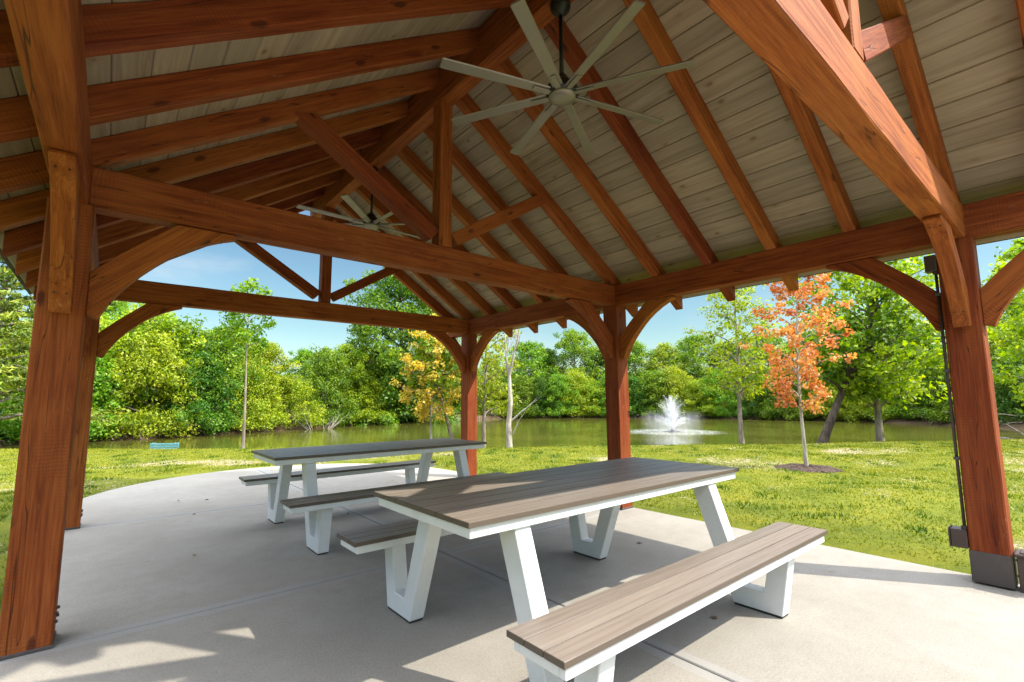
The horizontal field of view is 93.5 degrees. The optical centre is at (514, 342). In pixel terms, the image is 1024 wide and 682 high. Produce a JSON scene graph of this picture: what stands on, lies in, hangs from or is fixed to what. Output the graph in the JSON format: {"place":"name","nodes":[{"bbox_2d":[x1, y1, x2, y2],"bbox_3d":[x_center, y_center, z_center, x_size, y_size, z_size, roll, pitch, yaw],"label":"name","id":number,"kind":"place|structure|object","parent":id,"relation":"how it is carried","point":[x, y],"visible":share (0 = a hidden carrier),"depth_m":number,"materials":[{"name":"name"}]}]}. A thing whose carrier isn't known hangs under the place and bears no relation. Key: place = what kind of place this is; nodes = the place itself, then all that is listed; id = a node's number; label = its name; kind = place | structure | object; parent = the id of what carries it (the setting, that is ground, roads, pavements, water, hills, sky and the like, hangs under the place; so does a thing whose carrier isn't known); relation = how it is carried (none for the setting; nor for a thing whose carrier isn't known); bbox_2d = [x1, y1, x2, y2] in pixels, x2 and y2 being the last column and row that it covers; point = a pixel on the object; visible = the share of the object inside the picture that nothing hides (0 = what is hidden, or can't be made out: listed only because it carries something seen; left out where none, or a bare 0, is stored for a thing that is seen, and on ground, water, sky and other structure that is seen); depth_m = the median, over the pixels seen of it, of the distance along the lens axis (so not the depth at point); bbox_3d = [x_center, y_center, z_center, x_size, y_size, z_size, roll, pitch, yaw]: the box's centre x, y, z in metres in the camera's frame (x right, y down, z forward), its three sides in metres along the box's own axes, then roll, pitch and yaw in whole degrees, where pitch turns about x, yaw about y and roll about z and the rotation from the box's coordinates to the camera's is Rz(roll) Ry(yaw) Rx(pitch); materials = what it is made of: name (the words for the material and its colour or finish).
{"place":"outdoors","nodes":[
{"label":"outdoors","id":0,"kind":"place"},
{"bbox_2d":[0,401,1023,614],"bbox_3d":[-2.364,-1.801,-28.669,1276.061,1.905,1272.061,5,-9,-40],"label":"ground","id":1,"kind":"structure","parent":0,"point":[852,545],"depth_m":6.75,"materials":[{"name":"green plant"}]},
{"bbox_2d":[0,375,25,431],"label":"shrub","id":2,"kind":"object","parent":1,"relation":"on","point":[2,397],"visible":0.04,"depth_m":20.68,"materials":[{"name":"green plant"}]},
{"bbox_2d":[2,297,27,356],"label":"tree","id":3,"kind":"object","parent":1,"relation":"on","point":[11,322],"visible":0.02,"depth_m":27.31,"materials":[{"name":"green plant"}]},
{"bbox_2d":[0,327,104,397],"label":"shrub","id":4,"kind":"object","parent":1,"relation":"on","point":[10,355],"visible":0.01,"depth_m":22.60,"materials":[{"name":"green plant"}]},
{"bbox_2d":[0,256,127,427],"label":"pine tree","id":5,"kind":"object","parent":1,"relation":"on","point":[11,372],"visible":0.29,"depth_m":17.13,"materials":[{"name":"green plant"}]},
{"bbox_2d":[0,350,131,444],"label":"shrub","id":6,"kind":"object","parent":1,"relation":"on","point":[100,387],"visible":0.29,"depth_m":21.27,"materials":[{"name":"green plant"}]},
{"bbox_2d":[12,314,148,414],"bbox_3d":[-21.206,1.317,23.767,5.538,6.827,5.292,3,-7,-24],"label":"shrub","id":7,"kind":"object","parent":1,"relation":"on","point":[103,323],"visible":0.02,"depth_m":23.97,"materials":[{"name":"green plant"}]},
{"bbox_2d":[100,301,144,335],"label":"tree","id":8,"kind":"object","parent":1,"relation":"on","point":[119,306],"visible":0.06,"depth_m":28.24,"materials":[{"name":"green plant"}]},
{"bbox_2d":[89,326,209,440],"bbox_3d":[-17.804,1.899,23.820,4.881,5.660,5.108,-4,-8,28],"label":"shrub","id":9,"kind":"object","parent":1,"relation":"on","point":[139,419],"visible":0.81,"depth_m":22.97,"materials":[{"name":"green plant"}]},
{"bbox_2d":[97,302,224,414],"bbox_3d":[-18.743,1.055,25.319,5.558,6.443,5.431,5,-9,-40],"label":"tree","id":10,"kind":"object","parent":1,"relation":"on","point":[166,318],"visible":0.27,"depth_m":24.25,"materials":[{"name":"green plant"}]},
{"bbox_2d":[150,443,178,448],"bbox_3d":[-11.184,3.493,15.511,0.880,0.585,0.410,0,-7,-3],"label":"shore bench","id":11,"kind":"object","parent":1,"relation":"on","point":[153,446],"visible":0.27,"depth_m":15.33,"materials":[{"name":"teal paint"}]},
{"bbox_2d":[91,313,253,435],"bbox_3d":[-18.869,1.784,26.355,8.368,6.742,8.630,5,-9,-39],"label":"shrub","id":12,"kind":"object","parent":1,"relation":"on","point":[190,327],"visible":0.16,"depth_m":25.33,"materials":[{"name":"green plant"}]},
{"bbox_2d":[144,347,243,435],"bbox_3d":[-16.384,2.452,25.103,4.568,4.651,4.564,-3,-7,20],"label":"shrub","id":13,"kind":"object","parent":1,"relation":"on","point":[220,412],"visible":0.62,"depth_m":24.63,"materials":[{"name":"green plant"}]},
{"bbox_2d":[180,325,271,408],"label":"tree","id":14,"kind":"object","parent":1,"relation":"on","point":[238,351],"visible":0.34,"depth_m":26.38,"materials":[{"name":"green plant"}]},
{"bbox_2d":[214,277,277,448],"bbox_3d":[-7.397,0.536,13.501,1.848,4.829,2.064,5,-9,-40],"label":"slim tree","id":15,"kind":"object","parent":1,"relation":"on","point":[245,334],"visible":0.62,"depth_m":13.48,"materials":[{"name":"green plant"}]},
{"bbox_2d":[207,355,290,431],"bbox_3d":[-15.255,2.823,27.405,4.440,4.380,4.647,-2,-7,13],"label":"shrub","id":16,"kind":"object","parent":1,"relation":"on","point":[266,406],"visible":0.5,"depth_m":26.84,"materials":[{"name":"green plant"}]},
{"bbox_2d":[230,341,312,411],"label":"tree","id":17,"kind":"object","parent":1,"relation":"on","point":[272,354],"visible":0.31,"depth_m":29.05,"materials":[{"name":"green plant"}]},
{"bbox_2d":[258,372,329,428],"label":"shrub","id":18,"kind":"object","parent":1,"relation":"on","point":[297,393],"visible":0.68,"depth_m":29.45,"materials":[{"name":"green plant"}]},
{"bbox_2d":[274,348,324,408],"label":"tree","id":19,"kind":"object","parent":1,"relation":"on","point":[303,355],"visible":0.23,"depth_m":35.95,"materials":[{"name":"green plant"}]},
{"bbox_2d":[291,405,345,429],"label":"bare shrub","id":20,"kind":"object","parent":1,"relation":"on","point":[333,425],"visible":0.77,"depth_m":29.02,"materials":[{"name":"grey plant"}]},
{"bbox_2d":[299,343,361,426],"bbox_3d":[-12.768,2.945,32.719,4.672,5.882,4.529,0,-7,-2],"label":"shrub","id":21,"kind":"object","parent":1,"relation":"on","point":[325,366],"visible":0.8,"depth_m":32.19,"materials":[{"name":"green plant"}]},
{"bbox_2d":[312,342,378,413],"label":"tree","id":22,"kind":"object","parent":1,"relation":"on","point":[359,366],"visible":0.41,"depth_m":34.26,"materials":[{"name":"green plant"}]},
{"bbox_2d":[326,369,397,424],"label":"shrub","id":23,"kind":"object","parent":1,"relation":"on","point":[369,400],"visible":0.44,"depth_m":34.34,"materials":[{"name":"green plant"}]},
{"bbox_2d":[346,342,401,407],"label":"tree","id":24,"kind":"object","parent":1,"relation":"on","point":[368,366],"visible":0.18,"depth_m":36.02,"materials":[{"name":"green plant"}]},
{"bbox_2d":[364,355,422,422],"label":"shrub","id":25,"kind":"object","parent":1,"relation":"on","point":[396,406],"visible":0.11,"depth_m":36.80,"materials":[{"name":"green plant"}]},
{"bbox_2d":[341,267,460,425],"bbox_3d":[-8.937,-0.642,38.189,10.377,15.086,10.597,5,-9,-40],"label":"dark tree","id":26,"kind":"object","parent":1,"relation":"on","point":[379,299],"visible":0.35,"depth_m":35.60,"materials":[{"name":"green plant"}]},
{"bbox_2d":[387,334,457,438],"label":"inclined tree","id":27,"kind":"object","parent":1,"relation":"on","point":[446,383],"visible":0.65,"depth_m":14.25,"materials":[{"name":"green plant"}]},
{"bbox_2d":[389,313,460,438],"bbox_3d":[-2.497,1.194,14.442,2.287,4.454,2.319,5,-9,-40],"label":"golden tree","id":28,"kind":"object","parent":1,"relation":"on","point":[425,401],"visible":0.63,"depth_m":14.19,"materials":[{"name":"yellow plant"}]},
{"bbox_2d":[412,380,456,419],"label":"shrub","id":29,"kind":"object","parent":1,"relation":"on","point":[451,406],"visible":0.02,"depth_m":39.51,"materials":[{"name":"green plant"}]},
{"bbox_2d":[445,343,460,404],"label":"tree","id":30,"kind":"object","parent":1,"relation":"on","point":[457,378],"visible":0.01,"depth_m":45.43,"materials":[{"name":"green plant"}]},
{"bbox_2d":[447,369,491,413],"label":"shrub","id":31,"kind":"object","parent":1,"relation":"on","point":[457,405],"visible":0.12,"depth_m":44.84,"materials":[{"name":"green plant"}]},
{"bbox_2d":[450,328,523,447],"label":"willow tree","id":32,"kind":"object","parent":1,"relation":"on","point":[484,401],"visible":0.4,"depth_m":14.31,"materials":[{"name":"green plant"}]},
{"bbox_2d":[477,372,504,414],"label":"shrub","id":33,"kind":"object","parent":1,"relation":"on","point":[492,381],"visible":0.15,"depth_m":44.90,"materials":[{"name":"green plant"}]},
{"bbox_2d":[479,357,506,383],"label":"tree","id":34,"kind":"object","parent":1,"relation":"on","point":[482,367],"visible":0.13,"depth_m":48.63,"materials":[{"name":"green plant"}]},
{"bbox_2d":[480,384,523,417],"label":"shrub","id":35,"kind":"object","parent":1,"relation":"on","point":[501,409],"visible":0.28,"depth_m":44.07,"materials":[{"name":"green plant"}]},
{"bbox_2d":[0,463,1023,681],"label":"concrete slab","id":36,"kind":"structure","parent":1,"relation":"on","point":[249,592],"depth_m":2.87,"materials":[{"name":"grey concrete"}]},
{"bbox_2d":[239,438,507,554],"bbox_3d":[-1.454,1.468,5.067,2.230,0.760,1.887,5,-9,-40],"label":"picnic table","id":37,"kind":"object","parent":36,"relation":"on","point":[314,506],"visible":0.83,"depth_m":4.80,"materials":[{"name":"grey wood"}]},
{"bbox_2d":[0,0,1023,660],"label":"pavilion","id":38,"kind":"structure","parent":36,"relation":"on","point":[788,142],"depth_m":3.45,"materials":[{"name":"wood"}]},
{"bbox_2d":[296,166,431,241],"bbox_3d":[-1.663,-1.682,5.594,1.551,0.714,1.551,2,-7,-21],"label":"ceiling fan","id":39,"kind":"object","parent":38,"relation":"hanging from","point":[370,220],"visible":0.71,"depth_m":5.41},
{"bbox_2d":[440,0,693,154],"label":"ceiling fan","id":40,"kind":"object","parent":38,"relation":"hanging from","point":[561,88],"visible":1,"depth_m":3.11},
{"bbox_2d":[923,255,968,548],"bbox_3d":[3.050,0.382,3.421,0.130,2.040,0.101,5,-9,-40],"label":"electrical conduit","id":41,"kind":"object","parent":38,"relation":"attached to","point":[958,536],"visible":0.9,"depth_m":3.35,"materials":[{"name":"metal"}]},
{"bbox_2d":[337,457,827,681],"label":"picnic table","id":42,"kind":"object","parent":36,"relation":"on","point":[587,639],"visible":1,"depth_m":2.35,"materials":[{"name":"grey wood"}]},
{"bbox_2d":[1014,549,1023,592],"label":"utility box","id":43,"kind":"object","parent":36,"relation":"on","point":[1019,554],"visible":1,"depth_m":3.04,"materials":[{"name":"metal"}]},
{"bbox_2d":[0,406,1023,441],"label":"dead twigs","id":44,"kind":"object","parent":1,"relation":"on","point":[535,416],"visible":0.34,"depth_m":26.82,"materials":[{"name":"plant"}]},
{"bbox_2d":[504,329,539,447],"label":"bare tree","id":45,"kind":"object","parent":1,"relation":"on","point":[509,421],"visible":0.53,"depth_m":13.17,"materials":[{"name":"grey plant"}]},
{"bbox_2d":[502,375,544,418],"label":"shrub","id":46,"kind":"object","parent":1,"relation":"on","point":[522,381],"visible":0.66,"depth_m":44.32,"materials":[{"name":"green plant"}]},
{"bbox_2d":[499,340,558,401],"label":"tree","id":47,"kind":"object","parent":1,"relation":"on","point":[526,352],"visible":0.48,"depth_m":48.34,"materials":[{"name":"green plant"}]},
{"bbox_2d":[521,375,556,417],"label":"shrub","id":48,"kind":"object","parent":1,"relation":"on","point":[540,381],"visible":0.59,"depth_m":44.89,"materials":[{"name":"green plant"}]},
{"bbox_2d":[524,345,569,398],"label":"tree","id":49,"kind":"object","parent":1,"relation":"on","point":[557,359],"visible":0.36,"depth_m":50.09,"materials":[{"name":"green plant"}]},
{"bbox_2d":[539,373,582,416],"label":"shrub","id":50,"kind":"object","parent":1,"relation":"on","point":[554,379],"visible":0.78,"depth_m":44.34,"materials":[{"name":"green plant"}]},
{"bbox_2d":[538,328,603,398],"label":"tree","id":51,"kind":"object","parent":1,"relation":"on","point":[570,341],"visible":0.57,"depth_m":49.68,"materials":[{"name":"green plant"}]},
{"bbox_2d":[554,367,596,417],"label":"shrub","id":52,"kind":"object","parent":1,"relation":"on","point":[577,375],"visible":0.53,"depth_m":44.84,"materials":[{"name":"green plant"}]},
{"bbox_2d":[572,379,605,416],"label":"shrub","id":53,"kind":"object","parent":1,"relation":"on","point":[590,396],"visible":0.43,"depth_m":44.35,"materials":[{"name":"green plant"}]},
{"bbox_2d":[583,349,628,381],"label":"tree","id":54,"kind":"object","parent":1,"relation":"on","point":[600,363],"visible":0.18,"depth_m":50.16,"materials":[{"name":"green plant"}]},
{"bbox_2d":[590,369,641,416],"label":"shrub","id":55,"kind":"object","parent":1,"relation":"on","point":[602,383],"visible":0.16,"depth_m":44.11,"materials":[{"name":"green plant"}]},
{"bbox_2d":[628,376,654,415],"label":"shrub","id":56,"kind":"object","parent":1,"relation":"on","point":[632,384],"visible":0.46,"depth_m":43.55,"materials":[{"name":"green plant"}]},
{"bbox_2d":[284,371,1000,407],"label":"woods","id":57,"kind":"object","parent":1,"relation":"on","point":[573,401],"depth_m":50.04,"materials":[{"name":"green plant"}]},
{"bbox_2d":[627,339,667,397],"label":"tree","id":58,"kind":"object","parent":1,"relation":"on","point":[634,359],"visible":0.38,"depth_m":49.00,"materials":[{"name":"green plant"}]},
{"bbox_2d":[631,369,680,416],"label":"shrub","id":59,"kind":"object","parent":1,"relation":"on","point":[651,376],"visible":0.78,"depth_m":43.00,"materials":[{"name":"green plant"}]},
{"bbox_2d":[640,342,693,397],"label":"tree","id":60,"kind":"object","parent":1,"relation":"on","point":[663,353],"visible":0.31,"depth_m":49.26,"materials":[{"name":"green plant"}]},
{"bbox_2d":[648,362,700,417],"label":"shrub","id":61,"kind":"object","parent":1,"relation":"on","point":[674,374],"visible":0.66,"depth_m":42.37,"materials":[{"name":"green plant"}]},
{"bbox_2d":[669,333,718,397],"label":"tree","id":62,"kind":"object","parent":1,"relation":"on","point":[687,357],"visible":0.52,"depth_m":48.20,"materials":[{"name":"green plant"}]},
{"bbox_2d":[674,378,730,417],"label":"shrub","id":63,"kind":"object","parent":1,"relation":"on","point":[694,384],"visible":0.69,"depth_m":41.09,"materials":[{"name":"green plant"}]},
{"bbox_2d":[696,365,752,417],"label":"shrub","id":64,"kind":"object","parent":1,"relation":"on","point":[728,400],"visible":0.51,"depth_m":40.30,"materials":[{"name":"green plant"}]},
{"bbox_2d":[701,340,755,403],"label":"tree","id":65,"kind":"object","parent":1,"relation":"on","point":[728,359],"visible":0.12,"depth_m":47.11,"materials":[{"name":"green plant"}]},
{"bbox_2d":[683,283,789,443],"bbox_3d":[6.630,0.510,14.378,2.987,5.381,2.855,-3,-7,22],"label":"young tree","id":66,"kind":"object","parent":1,"relation":"on","point":[738,370],"visible":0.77,"depth_m":14.32,"materials":[{"name":"green plant"}]},
{"bbox_2d":[730,375,782,418],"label":"shrub","id":67,"kind":"object","parent":1,"relation":"on","point":[754,405],"visible":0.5,"depth_m":38.38,"materials":[{"name":"green plant"}]},
{"bbox_2d":[740,331,793,398],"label":"tree","id":68,"kind":"object","parent":1,"relation":"on","point":[776,341],"visible":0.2,"depth_m":44.69,"materials":[{"name":"green plant"}]},
{"bbox_2d":[752,360,822,419],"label":"shrub","id":69,"kind":"object","parent":1,"relation":"on","point":[784,412],"visible":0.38,"depth_m":36.81,"materials":[{"name":"green plant"}]},
{"bbox_2d":[737,273,856,465],"bbox_3d":[5.246,0.115,8.911,1.839,4.390,1.764,5,-9,-40],"label":"maple tree","id":70,"kind":"object","parent":1,"relation":"on","point":[802,374],"visible":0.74,"depth_m":8.75,"materials":[{"name":"orange plant"}]},
{"bbox_2d":[779,328,830,403],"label":"tree","id":71,"kind":"object","parent":1,"relation":"on","point":[804,334],"visible":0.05,"depth_m":42.16,"materials":[{"name":"green plant"}]},
{"bbox_2d":[772,463,844,472],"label":"mulch","id":72,"kind":"object","parent":1,"relation":"on","point":[812,468],"visible":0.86,"depth_m":8.38,"materials":[{"name":"brown plant"}]},
{"bbox_2d":[792,367,854,419],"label":"shrub","id":73,"kind":"object","parent":1,"relation":"on","point":[827,406],"visible":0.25,"depth_m":35.23,"materials":[{"name":"green plant"}]},
{"bbox_2d":[827,392,895,421],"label":"shrub","id":74,"kind":"object","parent":1,"relation":"on","point":[852,412],"visible":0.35,"depth_m":33.34,"materials":[{"name":"green plant"}]},
{"bbox_2d":[817,315,911,373],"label":"tree","id":75,"kind":"object","parent":1,"relation":"on","point":[842,346],"visible":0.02,"depth_m":39.41,"materials":[{"name":"green plant"}]},
{"bbox_2d":[792,281,946,442],"bbox_3d":[11.188,0.718,15.025,3.788,5.562,3.942,1,-7,-15],"label":"leaning tree","id":76,"kind":"object","parent":1,"relation":"on","point":[836,377],"visible":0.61,"depth_m":14.82,"materials":[{"name":"green plant"}]},
{"bbox_2d":[777,254,1001,441],"bbox_3d":[11.587,-0.798,15.817,5.263,8.648,6.123,-2,-7,9],"label":"broad tree","id":77,"kind":"object","parent":1,"relation":"on","point":[849,283],"visible":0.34,"depth_m":14.83,"materials":[{"name":"green plant"}]},
{"bbox_2d":[856,356,939,420],"bbox_3d":[26.000,3.074,32.820,4.803,4.558,5.026,-1,-7,3],"label":"shrub","id":78,"kind":"object","parent":1,"relation":"on","point":[871,409],"visible":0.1,"depth_m":32.00,"materials":[{"name":"green plant"}]},
{"bbox_2d":[865,317,941,376],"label":"tree","id":79,"kind":"object","parent":1,"relation":"on","point":[897,334],"visible":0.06,"depth_m":35.08,"materials":[{"name":"green plant"}]},
{"bbox_2d":[881,358,948,419],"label":"shrub","id":80,"kind":"object","parent":1,"relation":"on","point":[897,413],"visible":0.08,"depth_m":30.98,"materials":[{"name":"green plant"}]},
{"bbox_2d":[894,351,1000,422],"bbox_3d":[26.634,2.571,29.452,5.244,5.014,5.409,1,-7,-12],"label":"shrub","id":81,"kind":"object","parent":1,"relation":"on","point":[925,412],"visible":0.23,"depth_m":29.22,"materials":[{"name":"green plant"}]},
{"bbox_2d":[907,316,1009,383],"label":"tree","id":82,"kind":"object","parent":1,"relation":"on","point":[933,345],"visible":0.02,"depth_m":32.95,"materials":[{"name":"green plant"}]},
{"bbox_2d":[933,380,1009,411],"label":"shrub","id":83,"kind":"object","parent":1,"relation":"on","point":[947,394],"depth_m":30.05,"materials":[{"name":"green plant"}]},
{"bbox_2d":[981,237,1023,411],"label":"tree","id":84,"kind":"object","parent":1,"relation":"on","point":[1018,299],"visible":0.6,"depth_m":16.98,"materials":[{"name":"green plant"}]},
{"bbox_2d":[989,318,1023,403],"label":"tree","id":85,"kind":"object","parent":1,"relation":"on","point":[996,345],"visible":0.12,"depth_m":28.61,"materials":[{"name":"green plant"}]},
{"bbox_2d":[990,305,1023,363],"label":"tree","id":86,"kind":"object","parent":1,"relation":"on","point":[1006,312],"visible":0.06,"depth_m":31.07,"materials":[{"name":"green plant"}]},
{"bbox_2d":[991,351,1023,424],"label":"shrub","id":87,"kind":"object","parent":1,"relation":"on","point":[1006,407],"visible":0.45,"depth_m":25.72,"materials":[{"name":"green plant"}]},
{"bbox_2d":[1000,424,1023,438],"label":"fallen branches","id":88,"kind":"object","parent":1,"relation":"on","point":[1011,438],"visible":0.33,"depth_m":17.14,"materials":[{"name":"grey wood"}]},
{"bbox_2d":[0,418,1023,448],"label":"water","id":89,"kind":"structure","parent":0,"point":[541,432],"depth_m":23.19,"materials":[{"name":"liquid"}]},
{"bbox_2d":[0,210,1023,377],"label":"sky","id":90,"kind":"structure","parent":0,"point":[219,266],"materials":[{"name":"blue"}]}
]}

